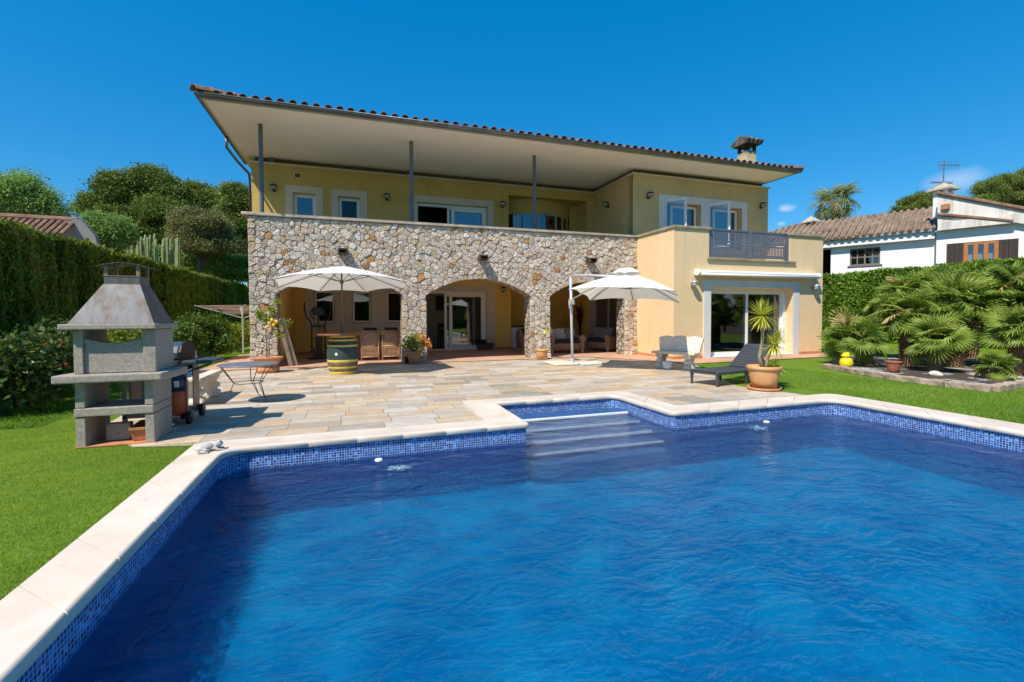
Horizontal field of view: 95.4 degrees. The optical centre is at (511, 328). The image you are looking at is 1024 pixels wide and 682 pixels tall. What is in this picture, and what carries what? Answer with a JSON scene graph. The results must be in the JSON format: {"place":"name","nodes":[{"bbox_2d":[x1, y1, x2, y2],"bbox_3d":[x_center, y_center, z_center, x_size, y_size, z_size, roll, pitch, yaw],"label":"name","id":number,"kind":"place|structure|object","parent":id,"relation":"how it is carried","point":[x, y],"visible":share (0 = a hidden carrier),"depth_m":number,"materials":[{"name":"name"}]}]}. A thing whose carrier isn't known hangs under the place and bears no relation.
{"place":"outdoors","nodes":[
{"label":"outdoors","id":0,"kind":"place"},
{"bbox_2d":[0,213,99,244],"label":"neighbour house","id":1,"kind":"structure","parent":0,"point":[74,227],"depth_m":15.97,"materials":[{"name":"tile"}]},
{"bbox_2d":[0,349,249,429],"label":"grass","id":2,"kind":"structure","parent":0,"point":[47,417],"depth_m":7.07,"materials":[{"name":"plant"}]},
{"bbox_2d":[111,356,801,446],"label":"paved terrace","id":3,"kind":"structure","parent":0,"point":[303,400],"depth_m":8.51,"materials":[{"name":"stone"}]},
{"bbox_2d":[74,430,173,448],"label":"hearth slab","id":4,"kind":"structure","parent":3,"relation":"on","point":[102,442],"depth_m":5.13,"materials":[{"name":"tile"}]},
{"bbox_2d":[106,421,132,440],"bbox_3d":[-4.412,1.153,5.249,0.220,0.190,0.100,-1,2,-22],"label":"concrete block","id":5,"kind":"object","parent":4,"relation":"on","point":[117,431],"depth_m":5.21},
{"bbox_2d":[51,262,187,448],"bbox_3d":[-4.375,0.270,5.275,1.010,1.999,0.710,-1,2,-19],"label":"stone barbecue","id":6,"kind":"object","parent":4,"relation":"on","point":[116,301],"visible":0.98,"depth_m":5.11,"materials":[{"name":"grey concrete"}]},
{"bbox_2d":[128,419,145,440],"bbox_3d":[-4.233,1.167,5.373,0.182,0.152,0.476,-1,2,-26],"label":"terracotta trough","id":7,"kind":"object","parent":4,"relation":"on","point":[137,430],"visible":0.53,"depth_m":5.18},
{"bbox_2d":[121,340,223,423],"bbox_3d":[-4.506,0.706,6.238,1.030,1.075,0.775,-1,2,-19],"label":"gas grill","id":8,"kind":"object","parent":3,"relation":"on","point":[184,353],"visible":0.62,"depth_m":6.14,"materials":[{"name":"grey metal"}]},
{"bbox_2d":[171,375,188,415],"bbox_3d":[-4.374,0.848,6.057,0.281,0.540,0.281,-1,2,-19],"label":"gas bottle","id":9,"kind":"object","parent":8,"relation":"on","point":[178,397],"visible":0.46,"depth_m":5.97,"materials":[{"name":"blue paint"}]},
{"bbox_2d":[187,350,222,404],"bbox_3d":[-5.222,0.770,7.700,0.484,0.858,1.329,-1,2,-19],"label":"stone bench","id":10,"kind":"object","parent":3,"relation":"on","point":[209,383],"visible":0.49,"depth_m":7.91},
{"bbox_2d":[216,361,278,403],"bbox_3d":[-4.257,0.888,7.605,0.880,0.631,0.954,1,2,24],"label":"metal table","id":11,"kind":"object","parent":3,"relation":"on","point":[250,364],"visible":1,"depth_m":7.48,"materials":[{"name":"metal"}]},
{"bbox_2d":[252,297,292,373],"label":"potted lemon tree","id":12,"kind":"object","parent":3,"relation":"on","point":[260,316],"visible":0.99,"depth_m":11.54,"materials":[{"name":"green plant"}]},
{"bbox_2d":[317,333,366,374],"bbox_3d":[-4.095,0.608,11.281,1.150,0.975,1.150,-1,2,-19],"label":"painted barrel","id":13,"kind":"object","parent":3,"relation":"on","point":[342,353],"visible":1,"depth_m":11.00,"materials":[{"name":"green paint"}]},
{"bbox_2d":[270,265,405,332],"bbox_3d":[-4.100,-0.698,11.245,2.929,1.640,2.929,-1,2,-19],"label":"parasol","id":14,"kind":"object","parent":13,"relation":"on","point":[341,278],"visible":1,"depth_m":11.60,"materials":[{"name":"white fabric"}]},
{"bbox_2d":[400,332,431,364],"bbox_3d":[-2.782,0.558,13.455,0.939,0.937,0.572,0,2,-7],"label":"potted succulent","id":15,"kind":"object","parent":3,"relation":"on","point":[413,342],"visible":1,"depth_m":13.38,"materials":[{"name":"green plant"}]},
{"bbox_2d":[189,84,824,367],"bbox_3d":[-0.376,-3.481,19.848,19.295,8.661,14.020,-1,2,-19],"label":"villa","id":16,"kind":"object","parent":3,"relation":"on","point":[440,222],"visible":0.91,"depth_m":15.61,"materials":[{"name":"stone"}]},
{"bbox_2d":[293,194,315,215],"bbox_3d":[-7.001,-3.743,15.787,0.706,1.558,0.060,-1,2,-19],"label":"window","id":17,"kind":"structure","parent":16,"relation":"in","point":[295,196],"depth_m":15.73,"materials":[{"name":"white glass"}]},
{"bbox_2d":[315,291,334,322],"bbox_3d":[-6.875,-0.786,17.113,0.670,1.150,0.060,-1,2,-19],"label":"window","id":18,"kind":"structure","parent":16,"relation":"in","point":[333,321],"depth_m":17.10,"materials":[{"name":"white plastic"}]},
{"bbox_2d":[338,197,359,217],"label":"window","id":19,"kind":"structure","parent":16,"relation":"in","point":[347,207],"depth_m":16.22,"materials":[{"name":"white glass"}]},
{"bbox_2d":[353,292,370,321],"bbox_3d":[-5.649,-0.802,17.531,0.640,1.150,0.060,-1,2,-19],"label":"window","id":20,"kind":"structure","parent":16,"relation":"in","point":[353,292],"depth_m":17.56,"materials":[{"name":"white plastic"}]},
{"bbox_2d":[387,292,399,321],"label":"window","id":21,"kind":"structure","parent":16,"relation":"in","point":[387,292],"depth_m":17.82,"materials":[{"name":"white plastic"}]},
{"bbox_2d":[437,323,448,348],"bbox_3d":[-2.808,0.314,19.500,0.440,1.050,0.440,-2,2,-42],"label":"dining chair","id":22,"kind":"object","parent":16,"relation":"on","point":[439,325],"visible":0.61,"depth_m":19.51,"materials":[{"name":"brown wood"}]},
{"bbox_2d":[436,297,455,309],"bbox_3d":[-2.930,-1.104,20.673,0.900,0.600,0.070,-1,2,-19],"label":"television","id":23,"kind":"object","parent":16,"relation":"attached to","point":[439,303],"visible":0.72,"depth_m":20.60,"materials":[{"name":"black plastic"}]},
{"bbox_2d":[440,330,467,347],"bbox_3d":[-2.562,0.442,20.274,1.200,0.750,0.660,-1,2,-19],"label":"dining table","id":24,"kind":"object","parent":16,"relation":"on","point":[453,330],"visible":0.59,"depth_m":20.36,"materials":[{"name":"brown wood"}]},
{"bbox_2d":[444,294,474,348],"bbox_3d":[-2.101,-0.289,18.798,1.260,2.210,0.045,-1,2,-19],"label":"sliding door","id":25,"kind":"structure","parent":16,"relation":"in","point":[445,295],"depth_m":18.61,"materials":[{"name":"white plastic"}]},
{"bbox_2d":[455,323,467,345],"bbox_3d":[-2.149,0.303,19.830,0.440,1.050,0.440,0,2,4],"label":"dining chair","id":26,"kind":"object","parent":16,"relation":"on","point":[461,325],"visible":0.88,"depth_m":20.01,"materials":[{"name":"brown wood"}]},
{"bbox_2d":[447,208,479,225],"bbox_3d":[-1.825,-3.443,17.585,1.240,2.080,0.050,-1,2,-19],"label":"balcony door","id":27,"kind":"structure","parent":16,"relation":"in","point":[478,214],"depth_m":17.37,"materials":[{"name":"white plastic"}]},
{"bbox_2d":[449,294,483,348],"bbox_3d":[-1.827,-0.291,18.830,1.440,2.210,0.050,-1,2,-19],"label":"sliding door","id":28,"kind":"structure","parent":16,"relation":"in","point":[451,346],"depth_m":18.73,"materials":[{"name":"white plastic"}]},
{"bbox_2d":[451,208,484,225],"bbox_3d":[-1.644,-3.443,17.583,1.300,2.080,0.050,-1,2,-19],"label":"balcony door","id":29,"kind":"structure","parent":16,"relation":"in","point":[453,210],"depth_m":17.51,"materials":[{"name":"white plastic"}]},
{"bbox_2d":[509,212,569,230],"bbox_3d":[1.023,-3.839,19.043,3.255,1.610,0.690,-1,2,-19],"label":"bay window","id":30,"kind":"structure","parent":16,"relation":"in","point":[562,218],"depth_m":19.05,"materials":[{"name":"black metal"}]},
{"bbox_2d":[575,302,583,334],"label":"dark red plant","id":31,"kind":"object","parent":16,"relation":"on","point":[579,314],"visible":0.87,"depth_m":20.58,"materials":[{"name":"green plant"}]},
{"bbox_2d":[595,298,616,330],"bbox_3d":[4.293,-0.407,20.972,1.410,2.340,0.225,-1,2,-19],"label":"patio door","id":32,"kind":"structure","parent":16,"relation":"in","point":[605,309],"depth_m":20.96,"materials":[{"name":"black glass"}]},
{"bbox_2d":[669,205,695,225],"bbox_3d":[6.397,-3.789,17.455,1.170,1.560,0.060,-1,2,-19],"label":"window","id":33,"kind":"structure","parent":16,"relation":"in","point":[671,207],"depth_m":17.32,"materials":[{"name":"white plastic"}]},
{"bbox_2d":[711,209,736,249],"bbox_3d":[8.233,-3.813,18.080,1.170,1.560,0.060,-1,2,-19],"label":"window","id":34,"kind":"structure","parent":16,"relation":"in","point":[713,210],"depth_m":18.00,"materials":[{"name":"white plastic"}]},
{"bbox_2d":[711,291,747,354],"bbox_3d":[7.135,-0.185,15.471,1.720,2.100,0.050,-1,2,-19],"label":"sliding door","id":35,"kind":"structure","parent":16,"relation":"in","point":[712,292],"depth_m":15.62,"materials":[{"name":"white plastic"}]},
{"bbox_2d":[694,269,821,278],"bbox_3d":[8.187,-1.780,15.329,5.160,0.210,0.258,-1,2,-19],"label":"awning","id":36,"kind":"object","parent":16,"relation":"attached to","point":[697,272],"visible":1,"depth_m":15.13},
{"bbox_2d":[742,292,781,351],"bbox_3d":[8.598,-0.206,16.043,1.700,2.100,0.050,-1,2,-19],"label":"sliding door","id":37,"kind":"structure","parent":16,"relation":"in","point":[779,294],"depth_m":16.03,"materials":[{"name":"white glass"}]},
{"bbox_2d":[536,324,551,359],"bbox_3d":[1.059,0.423,14.795,0.645,1.105,0.457,-1,2,-19],"label":"potted plant","id":38,"kind":"object","parent":3,"relation":"on","point":[541,354],"visible":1,"depth_m":14.66,"materials":[{"name":"orange plant"}]},
{"bbox_2d":[543,267,678,365],"bbox_3d":[2.327,-0.249,12.154,3.763,2.594,2.608,0,2,22],"label":"cantilever parasol","id":39,"kind":"object","parent":3,"relation":"on","point":[625,283],"visible":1,"depth_m":12.44,"materials":[{"name":"white fabric"}]},
{"bbox_2d":[662,361,672,369],"bbox_3d":[3.991,0.944,11.952,0.280,0.210,0.280,-1,2,-19],"label":"white pot","id":40,"kind":"object","parent":3,"relation":"on","point":[667,365],"visible":1,"depth_m":11.85,"materials":[{"name":"ceramic"}]},
{"bbox_2d":[651,335,703,370],"bbox_3d":[4.260,0.615,12.056,0.484,0.858,1.239,-2,2,-41],"label":"stone bench","id":41,"kind":"object","parent":3,"relation":"on","point":[689,349],"visible":0.91,"depth_m":12.05,"materials":[{"name":"stone"}]},
{"bbox_2d":[689,343,772,386],"bbox_3d":[4.620,0.729,9.694,1.974,0.760,0.660,-1,2,-30],"label":"sun lounger","id":42,"kind":"object","parent":3,"relation":"on","point":[747,354],"visible":0.76,"depth_m":9.80,"materials":[{"name":"plastic"}]},
{"bbox_2d":[741,297,791,391],"bbox_3d":[4.763,0.279,8.616,1.076,1.718,0.851,0,2,-3],"label":"potted yucca","id":43,"kind":"object","parent":3,"relation":"on","point":[763,377],"visible":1,"depth_m":8.52,"materials":[{"name":"plant"}]},
{"bbox_2d":[475,339,493,349],"bbox_3d":[-1.107,0.640,18.709,0.718,0.447,0.370,-1,2,-19],"label":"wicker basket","id":44,"kind":"object","parent":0,"point":[481,344],"visible":1,"depth_m":18.59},
{"bbox_2d":[0,337,1023,599],"bbox_3d":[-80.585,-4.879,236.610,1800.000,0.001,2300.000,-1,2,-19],"label":"lawn","id":45,"kind":"structure","parent":0,"point":[812,363],"depth_m":4.31,"materials":[{"name":"plant"}]},
{"bbox_2d":[0,314,112,415],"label":"shrub","id":46,"kind":"object","parent":45,"relation":"on","point":[34,363],"visible":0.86,"depth_m":6.79,"materials":[{"name":"green plant"}]},
{"bbox_2d":[0,388,193,599],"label":"grass","id":47,"kind":"structure","parent":45,"relation":"on","point":[69,493],"depth_m":3.90,"materials":[{"name":"plant"}]},
{"bbox_2d":[107,329,142,342],"bbox_3d":[-8.830,0.494,10.241,1.070,1.392,1.925,-1,2,-19],"label":"shrub","id":48,"kind":"object","parent":45,"relation":"on","point":[120,335],"visible":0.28,"depth_m":10.27,"materials":[{"name":"green plant"}]},
{"bbox_2d":[0,216,249,352],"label":"cypress hedge","id":49,"kind":"object","parent":45,"relation":"on","point":[45,275],"visible":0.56,"depth_m":11.64,"materials":[{"name":"green plant"}]},
{"bbox_2d":[134,243,248,284],"bbox_3d":[-18.749,-2.165,28.544,7.309,5.883,2.968,-1,2,-19],"label":"wild bush","id":50,"kind":"object","parent":45,"relation":"on","point":[234,267],"visible":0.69,"depth_m":28.03,"materials":[{"name":"green plant"}]},
{"bbox_2d":[171,308,237,356],"bbox_3d":[-9.647,0.227,14.431,1.796,1.702,2.796,-1,2,-19],"label":"shrub","id":51,"kind":"object","parent":45,"relation":"on","point":[199,332],"visible":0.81,"depth_m":14.58,"materials":[{"name":"green plant"}]},
{"bbox_2d":[194,305,249,352],"bbox_3d":[-10.145,0.041,17.575,2.147,1.815,2.147,0,2,12],"label":"rotary clothes line","id":52,"kind":"object","parent":45,"relation":"on","point":[242,311],"visible":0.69,"depth_m":17.21,"materials":[{"name":"grey metal"}]},
{"bbox_2d":[211,179,251,286],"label":"stone pine","id":53,"kind":"object","parent":45,"relation":"on","point":[232,201],"visible":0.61,"depth_m":30.70,"materials":[{"name":"green plant"}]},
{"bbox_2d":[225,317,249,350],"bbox_3d":[-11.090,0.231,18.960,1.053,1.452,2.085,-1,2,-12],"label":"shrub","id":54,"kind":"object","parent":45,"relation":"on","point":[238,336],"visible":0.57,"depth_m":18.54,"materials":[{"name":"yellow plant"}]},
{"bbox_2d":[0,391,1023,681],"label":"pool coping","id":55,"kind":"object","parent":45,"relation":"on","point":[42,607],"visible":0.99,"depth_m":3.64,"materials":[{"name":"beige stone"}]},
{"bbox_2d":[195,439,224,453],"bbox_3d":[-3.070,1.195,4.739,0.254,0.106,0.208,-1,2,-37],"label":"frog ornament","id":56,"kind":"object","parent":55,"relation":"on","point":[204,448],"visible":1,"depth_m":4.70,"materials":[{"name":"ceramic"}]},
{"bbox_2d":[822,363,852,373],"bbox_3d":[8.106,0.986,11.557,0.194,0.130,1.198,0,2,4],"label":"timber edging","id":57,"kind":"object","parent":45,"relation":"on","point":[846,369],"visible":0.94,"depth_m":11.44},
{"bbox_2d":[839,352,853,366],"bbox_3d":[8.257,0.770,11.521,0.290,0.363,0.284,-1,2,-19],"label":"yellow ornament","id":58,"kind":"object","parent":57,"relation":"on","point":[845,360],"visible":0.94,"depth_m":11.44,"materials":[{"name":"ceramic"}]},
{"bbox_2d":[852,369,890,379],"bbox_3d":[8.075,1.019,10.426,0.196,0.127,1.033,0,2,-1],"label":"garden edging","id":59,"kind":"object","parent":45,"relation":"on","point":[874,374],"visible":0.94,"depth_m":10.35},
{"bbox_2d":[760,256,1023,348],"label":"clipped hedge","id":60,"kind":"object","parent":45,"relation":"on","point":[853,291],"visible":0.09,"depth_m":23.24,"materials":[{"name":"green plant"}]},
{"bbox_2d":[890,374,944,386],"bbox_3d":[8.193,1.045,9.415,0.196,0.129,0.990,-1,2,-12],"label":"garden edging","id":61,"kind":"object","parent":45,"relation":"on","point":[919,380],"visible":0.85,"depth_m":9.34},
{"bbox_2d":[829,355,1023,384],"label":"planting bed","id":62,"kind":"object","parent":45,"relation":"on","point":[965,373],"visible":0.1,"depth_m":11.30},
{"bbox_2d":[816,304,893,365],"bbox_3d":[9.297,0.244,12.682,1.662,1.800,2.005,0,2,9],"label":"fan palm","id":63,"kind":"object","parent":62,"relation":"on","point":[861,336],"visible":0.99,"depth_m":12.41,"materials":[{"name":"green plant"}]},
{"bbox_2d":[885,360,901,372],"bbox_3d":[8.925,0.901,10.905,0.316,0.270,0.316,-1,2,-19],"label":"terracotta pot","id":64,"kind":"object","parent":62,"relation":"on","point":[893,366],"visible":1,"depth_m":10.82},
{"bbox_2d":[861,270,934,358],"bbox_3d":[11.921,-0.402,14.168,2.203,2.832,2.111,1,2,44],"label":"fan palm","id":65,"kind":"object","parent":62,"relation":"on","point":[895,284],"visible":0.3,"depth_m":14.20,"materials":[{"name":"green plant"}]},
{"bbox_2d":[866,289,957,365],"bbox_3d":[10.566,-0.002,12.349,1.733,2.143,1.905,-1,2,-19],"label":"fan palm","id":66,"kind":"object","parent":62,"relation":"on","point":[904,306],"visible":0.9,"depth_m":12.18,"materials":[{"name":"green plant"}]},
{"bbox_2d":[928,371,943,375],"bbox_3d":[9.435,1.019,10.375,0.261,0.155,0.258,-1,2,-19],"label":"garden rock","id":67,"kind":"object","parent":62,"relation":"on","point":[934,373],"visible":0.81,"depth_m":10.31,"materials":[{"name":"beige stone"}]},
{"bbox_2d":[903,311,980,371],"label":"fan palm","id":68,"kind":"object","parent":62,"relation":"on","point":[955,338],"visible":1,"depth_m":10.90,"materials":[{"name":"green plant"}]},
{"bbox_2d":[903,263,982,338],"bbox_3d":[12.932,-0.488,14.161,2.118,2.998,2.168,1,2,28],"label":"fan palm","id":69,"kind":"object","parent":62,"relation":"on","point":[931,269],"visible":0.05,"depth_m":13.88,"materials":[{"name":"green plant"}]},
{"bbox_2d":[895,268,1009,366],"bbox_3d":[11.446,-0.261,12.044,1.993,2.671,2.041,0,2,6],"label":"fan palm","id":70,"kind":"object","parent":62,"relation":"on","point":[959,290],"visible":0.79,"depth_m":11.64,"materials":[{"name":"green plant"}]},
{"bbox_2d":[954,265,1010,358],"bbox_3d":[14.213,-0.477,14.284,2.293,2.958,2.593,-1,2,-19],"label":"fan palm","id":71,"kind":"object","parent":62,"relation":"on","point":[973,353],"visible":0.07,"depth_m":14.21,"materials":[{"name":"green plant"}]},
{"bbox_2d":[964,260,1023,354],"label":"fan palm","id":72,"kind":"object","parent":62,"relation":"on","point":[1009,279],"visible":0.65,"depth_m":11.58,"materials":[{"name":"green plant"}]},
{"bbox_2d":[972,351,1021,380],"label":"fan palm","id":73,"kind":"object","parent":62,"relation":"on","point":[998,362],"visible":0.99,"depth_m":9.68,"materials":[{"name":"green plant"}]},
{"bbox_2d":[978,302,1023,375],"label":"fan palm","id":74,"kind":"object","parent":62,"relation":"on","point":[1008,325],"visible":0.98,"depth_m":10.29,"materials":[{"name":"green plant"}]},
{"bbox_2d":[945,381,992,391],"bbox_3d":[8.448,1.066,8.630,0.197,0.130,0.637,-3,2,-25],"label":"garden edging","id":75,"kind":"object","parent":45,"relation":"on","point":[969,386],"visible":0.91,"depth_m":8.57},
{"bbox_2d":[989,381,1021,391],"bbox_3d":[9.037,1.066,8.560,0.911,0.129,0.198,-1,3,-26],"label":"garden edging","id":76,"kind":"object","parent":45,"relation":"on","point":[1004,386],"visible":0.85,"depth_m":8.45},
{"bbox_2d":[201,348,827,370],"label":"porch floor","id":77,"kind":"structure","parent":0,"point":[303,360],"depth_m":15.27,"materials":[{"name":"tile"}]},
{"bbox_2d":[277,318,292,365],"bbox_3d":[-6.225,0.384,12.773,0.100,1.350,0.024,-16,10,-32],"label":"leaning board","id":78,"kind":"object","parent":77,"relation":"on","point":[287,352],"visible":0.86,"depth_m":12.79,"materials":[{"name":"brown wood"}]},
{"bbox_2d":[281,318,297,365],"bbox_3d":[-6.154,0.386,12.876,0.100,1.350,0.024,-18,11,-31],"label":"leaning board","id":79,"kind":"object","parent":77,"relation":"on","point":[292,353],"visible":0.86,"depth_m":12.87,"materials":[{"name":"brown wood"}]},
{"bbox_2d":[304,302,330,358],"bbox_3d":[-6.296,0.057,15.245,0.804,1.801,1.452,-1,2,-19],"label":"elliptical trainer","id":80,"kind":"object","parent":77,"relation":"on","point":[317,311],"visible":0.95,"depth_m":14.73,"materials":[{"name":"black plastic"}]},
{"bbox_2d":[360,331,378,360],"bbox_3d":[-4.422,0.525,14.505,0.578,0.933,0.593,-1,2,-19],"label":"rattan chair","id":81,"kind":"object","parent":77,"relation":"on","point":[370,341],"visible":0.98,"depth_m":14.29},
{"bbox_2d":[364,327,377,356],"bbox_3d":[-4.811,0.465,15.863,0.440,0.980,0.440,-1,2,-19],"label":"dining chair","id":82,"kind":"object","parent":77,"relation":"on","point":[371,329],"visible":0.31,"depth_m":16.02,"materials":[{"name":"brown wood"}]},
{"bbox_2d":[357,335,400,359],"bbox_3d":[-4.143,0.599,15.301,1.800,0.740,0.900,-1,2,-19],"label":"dining table","id":83,"kind":"object","parent":77,"relation":"on","point":[359,346],"visible":0.33,"depth_m":14.65,"materials":[{"name":"brown wood"}]},
{"bbox_2d":[381,330,399,359],"bbox_3d":[-3.836,0.517,14.705,0.578,0.933,0.593,-1,2,-19],"label":"rattan chair","id":84,"kind":"object","parent":77,"relation":"on","point":[391,339],"visible":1,"depth_m":14.49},
{"bbox_2d":[385,327,398,355],"bbox_3d":[-4.149,0.457,16.088,0.440,0.980,0.440,-1,2,-19],"label":"dining chair","id":85,"kind":"object","parent":77,"relation":"on","point":[391,328],"visible":0.27,"depth_m":16.24,"materials":[{"name":"brown wood"}]},
{"bbox_2d":[511,326,524,347],"bbox_3d":[0.300,0.355,20.085,1.040,0.930,0.740,-1,2,-19],"label":"white cabinet","id":86,"kind":"object","parent":77,"relation":"on","point":[513,336],"visible":0.09,"depth_m":19.64,"materials":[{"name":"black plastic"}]},
{"bbox_2d":[550,328,585,353],"bbox_3d":[1.876,0.429,17.316,1.490,0.925,0.840,-1,2,-22],"label":"wicker sofa","id":87,"kind":"object","parent":77,"relation":"on","point":[560,338],"visible":0.61,"depth_m":17.15,"materials":[{"name":"wicker"}]},
{"bbox_2d":[583,327,615,351],"bbox_3d":[3.458,0.411,18.002,1.250,0.910,0.840,1,2,43],"label":"wicker armchair","id":88,"kind":"object","parent":77,"relation":"on","point":[603,338],"visible":0.81,"depth_m":17.82,"materials":[{"name":"wicker"}]},
{"bbox_2d":[516,328,524,352],"bbox_3d":[0.643,0.436,17.777,0.840,0.893,1.350,0,2,-9],"label":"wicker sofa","id":89,"kind":"object","parent":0,"point":[520,337],"visible":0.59,"depth_m":17.38,"materials":[{"name":"wicker"}]},
{"bbox_2d":[47,413,1023,681],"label":"pool water","id":90,"kind":"structure","parent":0,"point":[625,547],"depth_m":2.97,"materials":[{"name":"liquid"}]},
{"bbox_2d":[694,361,1023,423],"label":"grass","id":91,"kind":"structure","parent":0,"point":[994,402],"depth_m":8.13,"materials":[{"name":"plant"}]},
{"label":"pool basin","id":92,"kind":"structure","parent":0,"visible":0},
{"bbox_2d":[16,399,1023,681],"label":"waterline tiles","id":93,"kind":"object","parent":92,"relation":"attached to","point":[50,659],"visible":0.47,"depth_m":5.41,"materials":[{"name":"blue tile"}]},
{"label":"neighbour ground","id":94,"kind":"structure","parent":0,"visible":0},
{"bbox_2d":[806,180,864,220],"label":"tall palm","id":95,"kind":"object","parent":94,"relation":"on","point":[832,209],"visible":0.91,"depth_m":40.53,"materials":[{"name":"green plant"}]},
{"bbox_2d":[768,182,1023,277],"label":"white house","id":96,"kind":"structure","parent":94,"relation":"on","point":[970,229],"depth_m":25.68,"materials":[{"name":"paint"}]},
{"bbox_2d":[847,247,881,266],"bbox_3d":[20.802,-4.194,27.489,1.641,1.068,0.210,1,2,44],"label":"window","id":97,"kind":"structure","parent":96,"relation":"in","point":[871,264],"depth_m":27.52,"materials":[{"name":"grey metal"}]},
{"bbox_2d":[929,160,959,183],"bbox_3d":[23.309,-8.306,25.096,1.551,1.450,0.400,0,2,0],"label":"antenna","id":98,"kind":"object","parent":96,"relation":"on","point":[943,165],"visible":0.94,"depth_m":25.08,"materials":[{"name":"grey metal"}]},
{"bbox_2d":[963,240,998,262],"bbox_3d":[23.858,-3.859,23.702,0.790,1.105,1.179,-1,2,-19],"label":"window","id":99,"kind":"structure","parent":96,"relation":"in","point":[975,255],"depth_m":23.71,"materials":[{"name":"orange wood"}]},
{"bbox_2d":[889,190,932,212],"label":"distant tree","id":100,"kind":"object","parent":94,"relation":"on","point":[919,200],"visible":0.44,"depth_m":90.35,"materials":[{"name":"green plant"}]},
{"bbox_2d":[965,167,1023,205],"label":"distant tree","id":101,"kind":"object","parent":94,"relation":"on","point":[1001,187],"visible":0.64,"depth_m":63.52,"materials":[{"name":"green plant"}]},
{"label":"field","id":102,"kind":"structure","parent":0,"visible":0},
{"bbox_2d":[0,165,80,216],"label":"broadleaf tree","id":103,"kind":"object","parent":102,"relation":"on","point":[21,192],"visible":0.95,"depth_m":18.25,"materials":[{"name":"green plant"}]},
{"bbox_2d":[76,209,144,249],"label":"broadleaf tree","id":104,"kind":"object","parent":102,"relation":"on","point":[118,232],"visible":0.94,"depth_m":17.70,"materials":[{"name":"green plant"}]},
{"bbox_2d":[63,161,219,249],"bbox_3d":[-26.362,-5.879,35.197,11.411,13.018,5.386,-1,2,-19],"label":"stone pine","id":105,"kind":"object","parent":102,"relation":"on","point":[144,196],"visible":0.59,"depth_m":33.69,"materials":[{"name":"green plant"}]},
{"bbox_2d":[127,234,180,266],"bbox_3d":[-17.224,-1.908,22.556,3.570,5.486,1.981,-1,2,-19],"label":"candelabra cactus","id":106,"kind":"object","parent":102,"relation":"on","point":[146,250],"visible":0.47,"depth_m":22.12,"materials":[{"name":"plant"}]},
{"bbox_2d":[105,246,244,279],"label":"tree belt","id":107,"kind":"object","parent":102,"relation":"on","point":[125,251],"visible":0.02,"depth_m":38.40,"materials":[{"name":"green plant"}]},
{"bbox_2d":[163,204,247,272],"bbox_3d":[-17.518,-3.065,26.674,4.380,7.785,3.047,-1,2,-19],"label":"olive pine","id":108,"kind":"object","parent":102,"relation":"on","point":[202,236],"visible":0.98,"depth_m":25.91,"materials":[{"name":"green plant"}]},
{"label":"pool floor","id":109,"kind":"structure","parent":0,"visible":0},
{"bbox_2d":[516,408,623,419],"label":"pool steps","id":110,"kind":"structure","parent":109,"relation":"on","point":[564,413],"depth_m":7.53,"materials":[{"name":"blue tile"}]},
{"bbox_2d":[524,411,627,420],"bbox_3d":[1.021,1.517,6.851,2.150,0.263,0.972,-1,2,-19],"label":"step edging","id":111,"kind":"object","parent":110,"relation":"on","point":[548,418],"visible":0.16,"depth_m":7.31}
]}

